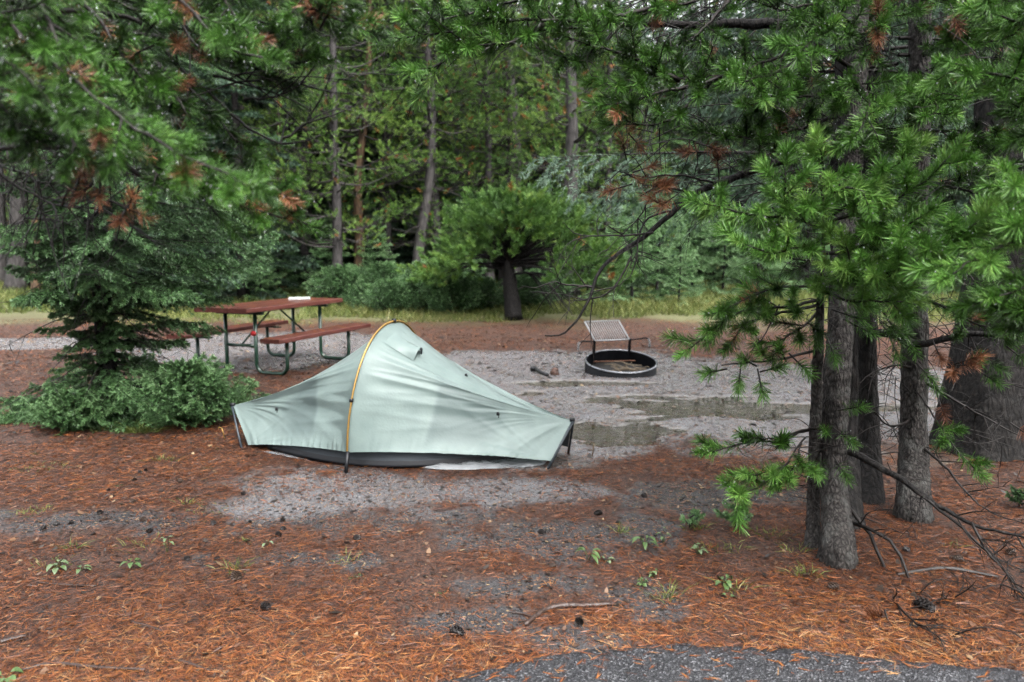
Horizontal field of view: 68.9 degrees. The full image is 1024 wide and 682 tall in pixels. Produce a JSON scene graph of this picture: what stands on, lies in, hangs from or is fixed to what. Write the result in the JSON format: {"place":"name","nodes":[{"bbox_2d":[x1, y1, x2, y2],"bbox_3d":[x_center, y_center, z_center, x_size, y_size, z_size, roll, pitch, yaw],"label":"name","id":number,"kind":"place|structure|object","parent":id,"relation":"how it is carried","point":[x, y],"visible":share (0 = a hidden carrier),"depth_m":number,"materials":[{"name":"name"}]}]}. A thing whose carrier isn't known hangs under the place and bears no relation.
{"place":"outdoors","nodes":[
{"label":"outdoors","id":0,"kind":"place"},
{"bbox_2d":[0,262,959,324],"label":"meadow grass","id":1,"kind":"structure","parent":0,"point":[631,307],"depth_m":17.71,"materials":[{"name":"green plant"}]},
{"bbox_2d":[0,265,1023,681],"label":"ground","id":2,"kind":"structure","parent":0,"point":[590,403],"depth_m":4.24,"materials":[{"name":"soil"}]},
{"bbox_2d":[0,667,23,681],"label":"ground plant","id":3,"kind":"object","parent":2,"relation":"on","point":[13,677],"visible":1,"depth_m":2.72,"materials":[{"name":"green plant"}]},
{"bbox_2d":[0,6,26,282],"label":"pine tree","id":4,"kind":"object","parent":2,"relation":"on","point":[3,262],"visible":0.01,"depth_m":27.97,"materials":[{"name":"grey plant"}]},
{"bbox_2d":[0,5,30,293],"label":"pine tree","id":5,"kind":"object","parent":2,"relation":"on","point":[10,280],"visible":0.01,"depth_m":24.27,"materials":[{"name":"grey plant"}]},
{"bbox_2d":[1,31,70,291],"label":"pine tree","id":6,"kind":"object","parent":2,"relation":"on","point":[35,284],"visible":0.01,"depth_m":22.77,"materials":[{"name":"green plant"}]},
{"bbox_2d":[12,387,117,431],"bbox_3d":[-3.876,0.602,6.482,0.853,0.429,0.643,-2,7,-20],"label":"spruce bush","id":7,"kind":"object","parent":2,"relation":"on","point":[70,406],"visible":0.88,"depth_m":6.38,"materials":[{"name":"green plant"}]},
{"bbox_2d":[22,661,145,672],"bbox_3d":[-1.587,1.215,2.768,0.470,0.026,0.066,1,7,7],"label":"stick","id":8,"kind":"object","parent":2,"relation":"on","point":[70,664],"visible":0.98,"depth_m":2.77,"materials":[{"name":"brown wood"}]},
{"bbox_2d":[52,1,182,289],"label":"spruce tree","id":9,"kind":"object","parent":2,"relation":"on","point":[139,267],"visible":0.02,"depth_m":23.07,"materials":[{"name":"green plant"}]},
{"bbox_2d":[103,419,167,434],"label":"grass tuft","id":10,"kind":"object","parent":2,"relation":"on","point":[134,430],"visible":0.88,"depth_m":6.36,"materials":[{"name":"green plant"}]},
{"bbox_2d":[0,0,282,435],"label":"spruce tree","id":11,"kind":"object","parent":2,"relation":"on","point":[154,293],"visible":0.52,"depth_m":6.67,"materials":[{"name":"green plant"}]},
{"bbox_2d":[107,3,251,296],"bbox_3d":[-9.287,-6.807,19.245,4.009,12.074,4.102,-7,10,-44],"label":"spruce tree","id":12,"kind":"object","parent":2,"relation":"on","point":[223,291],"visible":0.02,"depth_m":19.64,"materials":[{"name":"green plant"}]},
{"bbox_2d":[109,351,259,430],"bbox_3d":[-2.945,0.451,6.646,1.209,0.688,1.197,-6,9,-42],"label":"spruce bush","id":13,"kind":"object","parent":2,"relation":"on","point":[186,381],"visible":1,"depth_m":6.47,"materials":[{"name":"green plant"}]},
{"bbox_2d":[0,0,395,305],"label":"pine tree","id":14,"kind":"object","parent":2,"relation":"on","point":[29,49],"visible":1,"depth_m":2.12,"materials":[{"name":"green plant"}]},
{"bbox_2d":[135,0,283,299],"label":"spruce tree","id":15,"kind":"object","parent":2,"relation":"on","point":[162,198],"visible":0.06,"depth_m":20.36,"materials":[{"name":"green plant"}]},
{"bbox_2d":[168,0,310,239],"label":"pine tree","id":16,"kind":"object","parent":2,"relation":"on","point":[256,108],"visible":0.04,"depth_m":23.89,"materials":[{"name":"green plant"}]},
{"bbox_2d":[165,0,322,301],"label":"spruce tree","id":17,"kind":"object","parent":2,"relation":"on","point":[247,91],"visible":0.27,"depth_m":18.94,"materials":[{"name":"green plant"}]},
{"bbox_2d":[235,222,286,301],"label":"spruce tree","id":18,"kind":"object","parent":2,"relation":"on","point":[263,282],"visible":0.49,"depth_m":19.37,"materials":[{"name":"green plant"}]},
{"bbox_2d":[166,297,370,375],"bbox_3d":[-3.165,-0.093,10.013,1.677,0.849,2.100,2,7,19],"label":"picnic table","id":19,"kind":"object","parent":2,"relation":"on","point":[255,311],"visible":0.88,"depth_m":9.58,"materials":[{"name":"red paint"}]},
{"bbox_2d":[184,297,367,339],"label":"dead leaves","id":20,"kind":"object","parent":19,"relation":"on","point":[277,320],"visible":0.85,"depth_m":9.73,"materials":[{"name":"brown plant"}]},
{"bbox_2d":[222,0,329,290],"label":"pine tree","id":21,"kind":"object","parent":2,"relation":"on","point":[262,113],"visible":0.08,"depth_m":22.07,"materials":[{"name":"green plant"}]},
{"bbox_2d":[250,211,305,296],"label":"spruce tree","id":22,"kind":"object","parent":2,"relation":"on","point":[291,278],"visible":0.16,"depth_m":21.35,"materials":[{"name":"green plant"}]},
{"bbox_2d":[213,9,350,287],"bbox_3d":[-8.045,-9.395,25.161,6.026,16.121,5.230,4,8,29],"label":"spruce tree","id":23,"kind":"object","parent":2,"relation":"on","point":[318,191],"visible":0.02,"depth_m":24.62,"materials":[{"name":"green plant"}]},
{"bbox_2d":[228,1,351,291],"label":"pine tree","id":24,"kind":"object","parent":2,"relation":"on","point":[303,251],"visible":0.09,"depth_m":21.93,"materials":[{"name":"green plant"}]},
{"bbox_2d":[225,0,381,286],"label":"pine tree","id":25,"kind":"object","parent":2,"relation":"on","point":[309,189],"visible":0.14,"depth_m":23.05,"materials":[{"name":"green plant"}]},
{"bbox_2d":[247,6,396,290],"bbox_3d":[-6.297,-9.345,23.939,5.516,16.933,5.283,-4,8,-29],"label":"spruce tree","id":26,"kind":"object","parent":2,"relation":"on","point":[314,209],"visible":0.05,"depth_m":23.93,"materials":[{"name":"green plant"}]},
{"bbox_2d":[297,208,355,296],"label":"spruce tree","id":27,"kind":"object","parent":2,"relation":"on","point":[320,251],"visible":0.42,"depth_m":20.21,"materials":[{"name":"green plant"}]},
{"bbox_2d":[233,0,428,296],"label":"pine tree","id":28,"kind":"object","parent":2,"relation":"on","point":[333,164],"visible":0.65,"depth_m":19.28,"materials":[{"name":"green plant"}]},
{"bbox_2d":[302,263,381,307],"bbox_3d":[-4.290,-1.378,18.916,2.130,1.220,1.885,1,7,9],"label":"juniper shrub","id":29,"kind":"object","parent":2,"relation":"on","point":[339,278],"visible":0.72,"depth_m":18.59,"materials":[{"name":"green plant"}]},
{"bbox_2d":[297,2,403,266],"bbox_3d":[-6.027,-8.783,26.052,4.737,14.600,5.458,-6,9,-39],"label":"spruce tree","id":30,"kind":"object","parent":2,"relation":"on","point":[364,194],"visible":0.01,"depth_m":26.01,"materials":[{"name":"green plant"}]},
{"bbox_2d":[249,0,460,266],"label":"pine tree","id":31,"kind":"object","parent":2,"relation":"on","point":[356,194],"visible":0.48,"depth_m":20.57,"materials":[{"name":"green plant"}]},
{"bbox_2d":[340,283,385,309],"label":"juniper shrub","id":32,"kind":"object","parent":2,"relation":"on","point":[360,289],"visible":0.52,"depth_m":18.02,"materials":[{"name":"green plant"}]},
{"bbox_2d":[320,0,429,272],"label":"spruce tree","id":33,"kind":"object","parent":2,"relation":"on","point":[370,212],"visible":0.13,"depth_m":24.30,"materials":[{"name":"green plant"}]},
{"bbox_2d":[345,260,405,288],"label":"juniper shrub","id":34,"kind":"object","parent":2,"relation":"on","point":[381,270],"visible":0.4,"depth_m":19.16,"materials":[{"name":"green plant"}]},
{"bbox_2d":[356,209,401,276],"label":"spruce tree","id":35,"kind":"object","parent":2,"relation":"on","point":[372,254],"visible":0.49,"depth_m":20.54,"materials":[{"name":"green plant"}]},
{"bbox_2d":[305,0,465,260],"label":"pine tree","id":36,"kind":"object","parent":2,"relation":"on","point":[385,192],"visible":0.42,"depth_m":22.08,"materials":[{"name":"green plant"}]},
{"bbox_2d":[358,277,423,312],"bbox_3d":[-2.840,-1.054,17.559,1.596,0.914,1.412,1,7,6],"label":"juniper shrub","id":37,"kind":"object","parent":2,"relation":"on","point":[395,284],"visible":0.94,"depth_m":17.31,"materials":[{"name":"green plant"}]},
{"bbox_2d":[230,319,574,472],"bbox_3d":[-0.909,0.351,5.745,2.746,1.049,1.260,0,7,0],"label":"tent","id":38,"kind":"object","parent":2,"relation":"on","point":[394,394],"visible":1,"depth_m":5.41,"materials":[{"name":"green fabric"}]},
{"bbox_2d":[347,0,461,265],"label":"spruce tree","id":39,"kind":"object","parent":2,"relation":"on","point":[408,185],"visible":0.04,"depth_m":25.22,"materials":[{"name":"green plant"}]},
{"bbox_2d":[353,0,474,273],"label":"spruce tree","id":40,"kind":"object","parent":2,"relation":"on","point":[410,234],"visible":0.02,"depth_m":25.61,"materials":[{"name":"green plant"}]},
{"bbox_2d":[388,273,455,311],"bbox_3d":[-2.151,-1.166,17.892,1.627,1.053,1.838,-1,7,-5],"label":"juniper shrub","id":41,"kind":"object","parent":2,"relation":"on","point":[410,283],"visible":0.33,"depth_m":17.51,"materials":[{"name":"green plant"}]},
{"bbox_2d":[342,0,515,270],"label":"pine tree","id":42,"kind":"object","parent":2,"relation":"on","point":[438,106],"visible":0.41,"depth_m":20.85,"materials":[{"name":"green plant"}]},
{"bbox_2d":[392,0,477,276],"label":"spruce tree","id":43,"kind":"object","parent":2,"relation":"on","point":[414,219],"visible":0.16,"depth_m":23.85,"materials":[{"name":"green plant"}]},
{"bbox_2d":[374,0,515,272],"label":"pine tree","id":44,"kind":"object","parent":2,"relation":"on","point":[423,220],"visible":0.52,"depth_m":20.45,"materials":[{"name":"grey plant"}]},
{"bbox_2d":[413,272,484,313],"bbox_3d":[-1.388,-1.101,17.423,1.636,1.059,1.849,-5,9,-37],"label":"juniper shrub","id":45,"kind":"object","parent":2,"relation":"on","point":[450,288],"visible":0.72,"depth_m":17.17,"materials":[{"name":"green plant"}]},
{"bbox_2d":[4,0,905,241],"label":"forest","id":46,"kind":"object","parent":2,"relation":"on","point":[668,99],"depth_m":62.85,"materials":[{"name":"plant"}]},
{"bbox_2d":[449,625,464,636],"bbox_3d":[-0.223,1.180,3.028,0.072,0.046,0.046,16,13,24],"label":"pine cone","id":47,"kind":"object","parent":2,"relation":"on","point":[455,630],"visible":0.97,"depth_m":3.02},
{"bbox_2d":[409,0,545,276],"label":"pine tree","id":48,"kind":"object","parent":2,"relation":"on","point":[473,113],"visible":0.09,"depth_m":25.95,"materials":[{"name":"green plant"}]},
{"bbox_2d":[455,275,503,311],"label":"juniper shrub","id":49,"kind":"object","parent":2,"relation":"on","point":[489,289],"visible":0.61,"depth_m":17.72,"materials":[{"name":"green plant"}]},
{"bbox_2d":[441,8,522,279],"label":"spruce tree","id":50,"kind":"object","parent":2,"relation":"on","point":[496,271],"visible":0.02,"depth_m":29.19,"materials":[{"name":"green plant"}]},
{"bbox_2d":[409,0,559,278],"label":"pine tree","id":51,"kind":"object","parent":2,"relation":"on","point":[489,139],"visible":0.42,"depth_m":21.55,"materials":[{"name":"green plant"}]},
{"bbox_2d":[411,0,611,287],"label":"pine tree","id":52,"kind":"object","parent":2,"relation":"on","point":[508,76],"visible":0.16,"depth_m":23.54,"materials":[{"name":"green plant"}]},
{"bbox_2d":[0,318,1023,681],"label":"fallen needles","id":53,"kind":"object","parent":2,"relation":"on","point":[324,620],"visible":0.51,"depth_m":3.48,"materials":[{"name":"brown plant"}]},
{"bbox_2d":[394,176,642,320],"bbox_3d":[0.085,-1.979,16.114,5.510,3.117,4.484,0,7,0],"label":"pine tree","id":54,"kind":"object","parent":2,"relation":"on","point":[505,213],"visible":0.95,"depth_m":15.57,"materials":[{"name":"green plant"}]},
{"bbox_2d":[494,47,559,278],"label":"spruce tree","id":55,"kind":"object","parent":2,"relation":"on","point":[532,167],"visible":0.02,"depth_m":30.13,"materials":[{"name":"green plant"}]},
{"bbox_2d":[494,271,562,310],"bbox_3d":[0.388,-1.227,18.427,1.796,1.029,1.589,-6,9,-41],"label":"juniper shrub","id":56,"kind":"object","parent":2,"relation":"on","point":[523,280],"visible":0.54,"depth_m":18.05,"materials":[{"name":"green plant"}]},
{"bbox_2d":[521,266,575,303],"bbox_3d":[0.889,-1.397,19.451,1.706,1.104,1.927,3,8,22],"label":"juniper shrub","id":57,"kind":"object","parent":2,"relation":"on","point":[568,289],"visible":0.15,"depth_m":19.21,"materials":[{"name":"green plant"}]},
{"bbox_2d":[479,0,627,267],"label":"pine tree","id":58,"kind":"object","parent":2,"relation":"on","point":[530,57],"visible":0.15,"depth_m":24.29,"materials":[{"name":"green plant"}]},
{"bbox_2d":[521,0,594,271],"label":"spruce tree","id":59,"kind":"object","parent":2,"relation":"on","point":[533,176],"visible":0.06,"depth_m":27.24,"materials":[{"name":"green plant"}]},
{"bbox_2d":[510,602,611,625],"bbox_3d":[0.214,1.154,3.219,0.430,0.033,0.131,-3,8,-22],"label":"stick","id":60,"kind":"object","parent":2,"relation":"on","point":[541,611],"visible":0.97,"depth_m":3.23,"materials":[{"name":"grey wood"}]},
{"bbox_2d":[489,0,652,302],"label":"pine tree","id":61,"kind":"object","parent":2,"relation":"on","point":[572,139],"visible":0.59,"depth_m":19.57,"materials":[{"name":"green plant"}]},
{"bbox_2d":[538,0,632,280],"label":"spruce tree","id":62,"kind":"object","parent":2,"relation":"on","point":[585,2],"visible":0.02,"depth_m":29.92,"materials":[{"name":"green plant"}]},
{"bbox_2d":[568,227,606,302],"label":"spruce tree","id":63,"kind":"object","parent":2,"relation":"on","point":[587,288],"visible":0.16,"depth_m":19.82,"materials":[{"name":"green plant"}]},
{"bbox_2d":[580,209,633,296],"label":"spruce tree","id":64,"kind":"object","parent":2,"relation":"on","point":[614,220],"visible":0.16,"depth_m":20.71,"materials":[{"name":"green plant"}]},
{"bbox_2d":[534,0,685,230],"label":"pine tree","id":65,"kind":"object","parent":2,"relation":"on","point":[668,148],"visible":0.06,"depth_m":28.91,"materials":[{"name":"green plant"}]},
{"bbox_2d":[525,0,695,289],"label":"pine tree","id":66,"kind":"object","parent":2,"relation":"on","point":[608,168],"visible":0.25,"depth_m":23.53,"materials":[{"name":"green plant"}]},
{"bbox_2d":[577,320,657,377],"bbox_3d":[1.329,0.178,9.508,0.993,0.616,1.112,0,18,-4],"label":"fire ring","id":67,"kind":"object","parent":2,"relation":"on","point":[598,367],"visible":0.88,"depth_m":9.71,"materials":[{"name":"black metal"}]},
{"bbox_2d":[604,361,649,371],"bbox_3d":[1.444,0.351,9.403,0.599,0.153,0.445,0,18,-4],"label":"twig pile","id":68,"kind":"object","parent":67,"relation":"in","point":[626,367],"visible":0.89,"depth_m":9.39,"materials":[{"name":"grey wood"}]},
{"bbox_2d":[580,3,666,284],"bbox_3d":[3.702,-6.665,26.353,3.576,10.051,3.720,0,7,-3],"label":"spruce tree","id":69,"kind":"object","parent":2,"relation":"on","point":[621,170],"visible":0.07,"depth_m":26.18,"materials":[{"name":"green plant"}]},
{"bbox_2d":[585,169,669,303],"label":"spruce tree","id":70,"kind":"object","parent":2,"relation":"on","point":[636,283],"visible":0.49,"depth_m":19.17,"materials":[{"name":"green plant"}]},
{"bbox_2d":[616,151,678,288],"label":"spruce tree","id":71,"kind":"object","parent":2,"relation":"on","point":[637,201],"visible":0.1,"depth_m":25.47,"materials":[{"name":"green plant"}]},
{"bbox_2d":[591,0,718,282],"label":"spruce tree","id":72,"kind":"object","parent":2,"relation":"on","point":[676,145],"visible":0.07,"depth_m":28.85,"materials":[{"name":"green plant"}]},
{"bbox_2d":[619,162,705,295],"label":"spruce tree","id":73,"kind":"object","parent":2,"relation":"on","point":[661,230],"visible":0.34,"depth_m":21.16,"materials":[{"name":"green plant"}]},
{"bbox_2d":[637,574,703,601],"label":"grass tuft","id":74,"kind":"object","parent":2,"relation":"on","point":[668,592],"visible":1,"depth_m":3.29,"materials":[{"name":"green plant"}]},
{"bbox_2d":[654,221,708,304],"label":"spruce tree","id":75,"kind":"object","parent":2,"relation":"on","point":[677,264],"visible":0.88,"depth_m":18.84,"materials":[{"name":"green plant"}]},
{"bbox_2d":[343,0,1023,652],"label":"pine tree","id":76,"kind":"object","parent":2,"relation":"on","point":[819,24],"visible":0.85,"depth_m":3.37,"materials":[{"name":"green plant"}]},
{"bbox_2d":[641,0,741,203],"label":"pine tree","id":77,"kind":"object","parent":2,"relation":"on","point":[676,132],"visible":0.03,"depth_m":34.57,"materials":[{"name":"green plant"}]},
{"bbox_2d":[679,508,705,527],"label":"conifer seedling","id":78,"kind":"object","parent":2,"relation":"on","point":[694,515],"visible":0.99,"depth_m":4.07,"materials":[{"name":"green plant"}]},
{"bbox_2d":[663,179,728,291],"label":"spruce tree","id":79,"kind":"object","parent":2,"relation":"on","point":[703,234],"visible":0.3,"depth_m":23.52,"materials":[{"name":"green plant"}]},
{"bbox_2d":[649,0,753,280],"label":"spruce tree","id":80,"kind":"object","parent":2,"relation":"on","point":[687,167],"visible":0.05,"depth_m":31.36,"materials":[{"name":"green plant"}]},
{"bbox_2d":[668,161,746,283],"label":"spruce tree","id":81,"kind":"object","parent":2,"relation":"on","point":[730,254],"visible":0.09,"depth_m":27.46,"materials":[{"name":"green plant"}]},
{"bbox_2d":[687,198,764,294],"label":"spruce tree","id":82,"kind":"object","parent":2,"relation":"on","point":[714,261],"visible":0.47,"depth_m":22.84,"materials":[{"name":"green plant"}]},
{"bbox_2d":[519,381,934,446],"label":"puddle","id":83,"kind":"object","parent":2,"relation":"on","point":[674,416],"visible":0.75,"depth_m":7.34,"materials":[{"name":"liquid"}]},
{"bbox_2d":[712,499,753,525],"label":"conifer seedling","id":84,"kind":"object","parent":2,"relation":"on","point":[730,505],"visible":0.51,"depth_m":4.04,"materials":[{"name":"green plant"}]},
{"bbox_2d":[689,1,801,279],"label":"spruce tree","id":85,"kind":"object","parent":2,"relation":"on","point":[716,115],"visible":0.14,"depth_m":28.06,"materials":[{"name":"green plant"}]},
{"bbox_2d":[517,0,977,380],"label":"spruce tree","id":86,"kind":"object","parent":2,"relation":"on","point":[898,43],"visible":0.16,"depth_m":8.60,"materials":[{"name":"green plant"}]},
{"bbox_2d":[711,185,789,298],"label":"spruce tree","id":87,"kind":"object","parent":2,"relation":"on","point":[742,266],"visible":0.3,"depth_m":20.86,"materials":[{"name":"green plant"}]},
{"bbox_2d":[709,0,834,284],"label":"spruce tree","id":88,"kind":"object","parent":2,"relation":"on","point":[757,236],"visible":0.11,"depth_m":25.93,"materials":[{"name":"green plant"}]},
{"bbox_2d":[722,0,834,207],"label":"pine tree","id":89,"kind":"object","parent":2,"relation":"on","point":[743,96],"visible":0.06,"depth_m":26.64,"materials":[{"name":"green plant"}]},
{"bbox_2d":[754,164,830,291],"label":"spruce tree","id":90,"kind":"object","parent":2,"relation":"on","point":[811,269],"visible":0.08,"depth_m":22.58,"materials":[{"name":"green plant"}]},
{"bbox_2d":[793,1,834,279],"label":"spruce tree","id":91,"kind":"object","parent":2,"relation":"on","point":[803,230],"visible":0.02,"depth_m":29.18,"materials":[{"name":"green plant"}]},
{"bbox_2d":[657,120,1009,549],"bbox_3d":[1.317,0.117,3.300,1.246,2.056,1.309,3,8,24],"label":"pine tree","id":92,"kind":"object","parent":2,"relation":"on","point":[866,278],"visible":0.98,"depth_m":3.00,"materials":[{"name":"green plant"}]},
{"bbox_2d":[827,8,865,529],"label":"pine tree","id":93,"kind":"object","parent":2,"relation":"on","point":[855,498],"visible":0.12,"depth_m":4.12,"materials":[{"name":"brown plant"}]},
{"bbox_2d":[679,3,1023,504],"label":"pine tree","id":94,"kind":"object","parent":2,"relation":"on","point":[872,485],"visible":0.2,"depth_m":4.54,"materials":[{"name":"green plant"}]},
{"bbox_2d":[809,3,944,272],"bbox_3d":[12.508,-7.752,25.062,4.688,12.669,4.508,1,7,4],"label":"spruce tree","id":95,"kind":"object","parent":2,"relation":"on","point":[901,32],"depth_m":24.61,"materials":[{"name":"green plant"}]},
{"bbox_2d":[767,1,1023,461],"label":"pine tree","id":96,"kind":"object","parent":2,"relation":"on","point":[996,404],"visible":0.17,"depth_m":5.56,"materials":[{"name":"brown plant"}]},
{"bbox_2d":[913,596,935,612],"bbox_3d":[1.754,1.123,3.178,0.061,0.061,0.095,-4,22,-32],"label":"pine cone","id":97,"kind":"object","parent":2,"relation":"on","point":[929,607],"visible":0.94,"depth_m":3.16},
{"bbox_2d":[877,0,975,294],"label":"spruce tree","id":98,"kind":"object","parent":2,"relation":"on","point":[961,196],"visible":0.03,"depth_m":22.92,"materials":[{"name":"green plant"}]},
{"bbox_2d":[831,0,1023,523],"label":"pine tree","id":99,"kind":"object","parent":2,"relation":"on","point":[914,455],"visible":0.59,"depth_m":3.89,"materials":[{"name":"green plant"}]},
{"bbox_2d":[896,566,997,576],"bbox_3d":[2.022,1.083,3.500,0.470,0.028,0.088,0,7,0],"label":"stick","id":100,"kind":"object","parent":2,"relation":"on","point":[957,569],"visible":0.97,"depth_m":3.50,"materials":[{"name":"grey wood"}]},
{"bbox_2d":[932,29,976,281],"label":"spruce tree","id":101,"kind":"object","parent":2,"relation":"on","point":[946,201],"depth_m":27.11,"materials":[{"name":"green plant"}]},
{"bbox_2d":[896,0,1023,339],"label":"pine tree","id":102,"kind":"object","parent":2,"relation":"on","point":[1008,224],"visible":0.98,"depth_m":2.51,"materials":[{"name":"green plant"}]},
{"bbox_2d":[1005,484,1023,506],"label":"conifer seedling","id":103,"kind":"object","parent":2,"relation":"on","point":[1018,496],"visible":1,"depth_m":4.44,"materials":[{"name":"green plant"}]},
{"bbox_2d":[443,643,1023,681],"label":"road","id":104,"kind":"structure","parent":0,"point":[751,667],"depth_m":2.73,"materials":[{"name":"grey asphalt"}]},
{"bbox_2d":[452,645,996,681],"bbox_3d":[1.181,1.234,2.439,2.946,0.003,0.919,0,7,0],"label":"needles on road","id":105,"kind":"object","parent":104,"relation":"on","point":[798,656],"visible":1,"depth_m":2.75,"materials":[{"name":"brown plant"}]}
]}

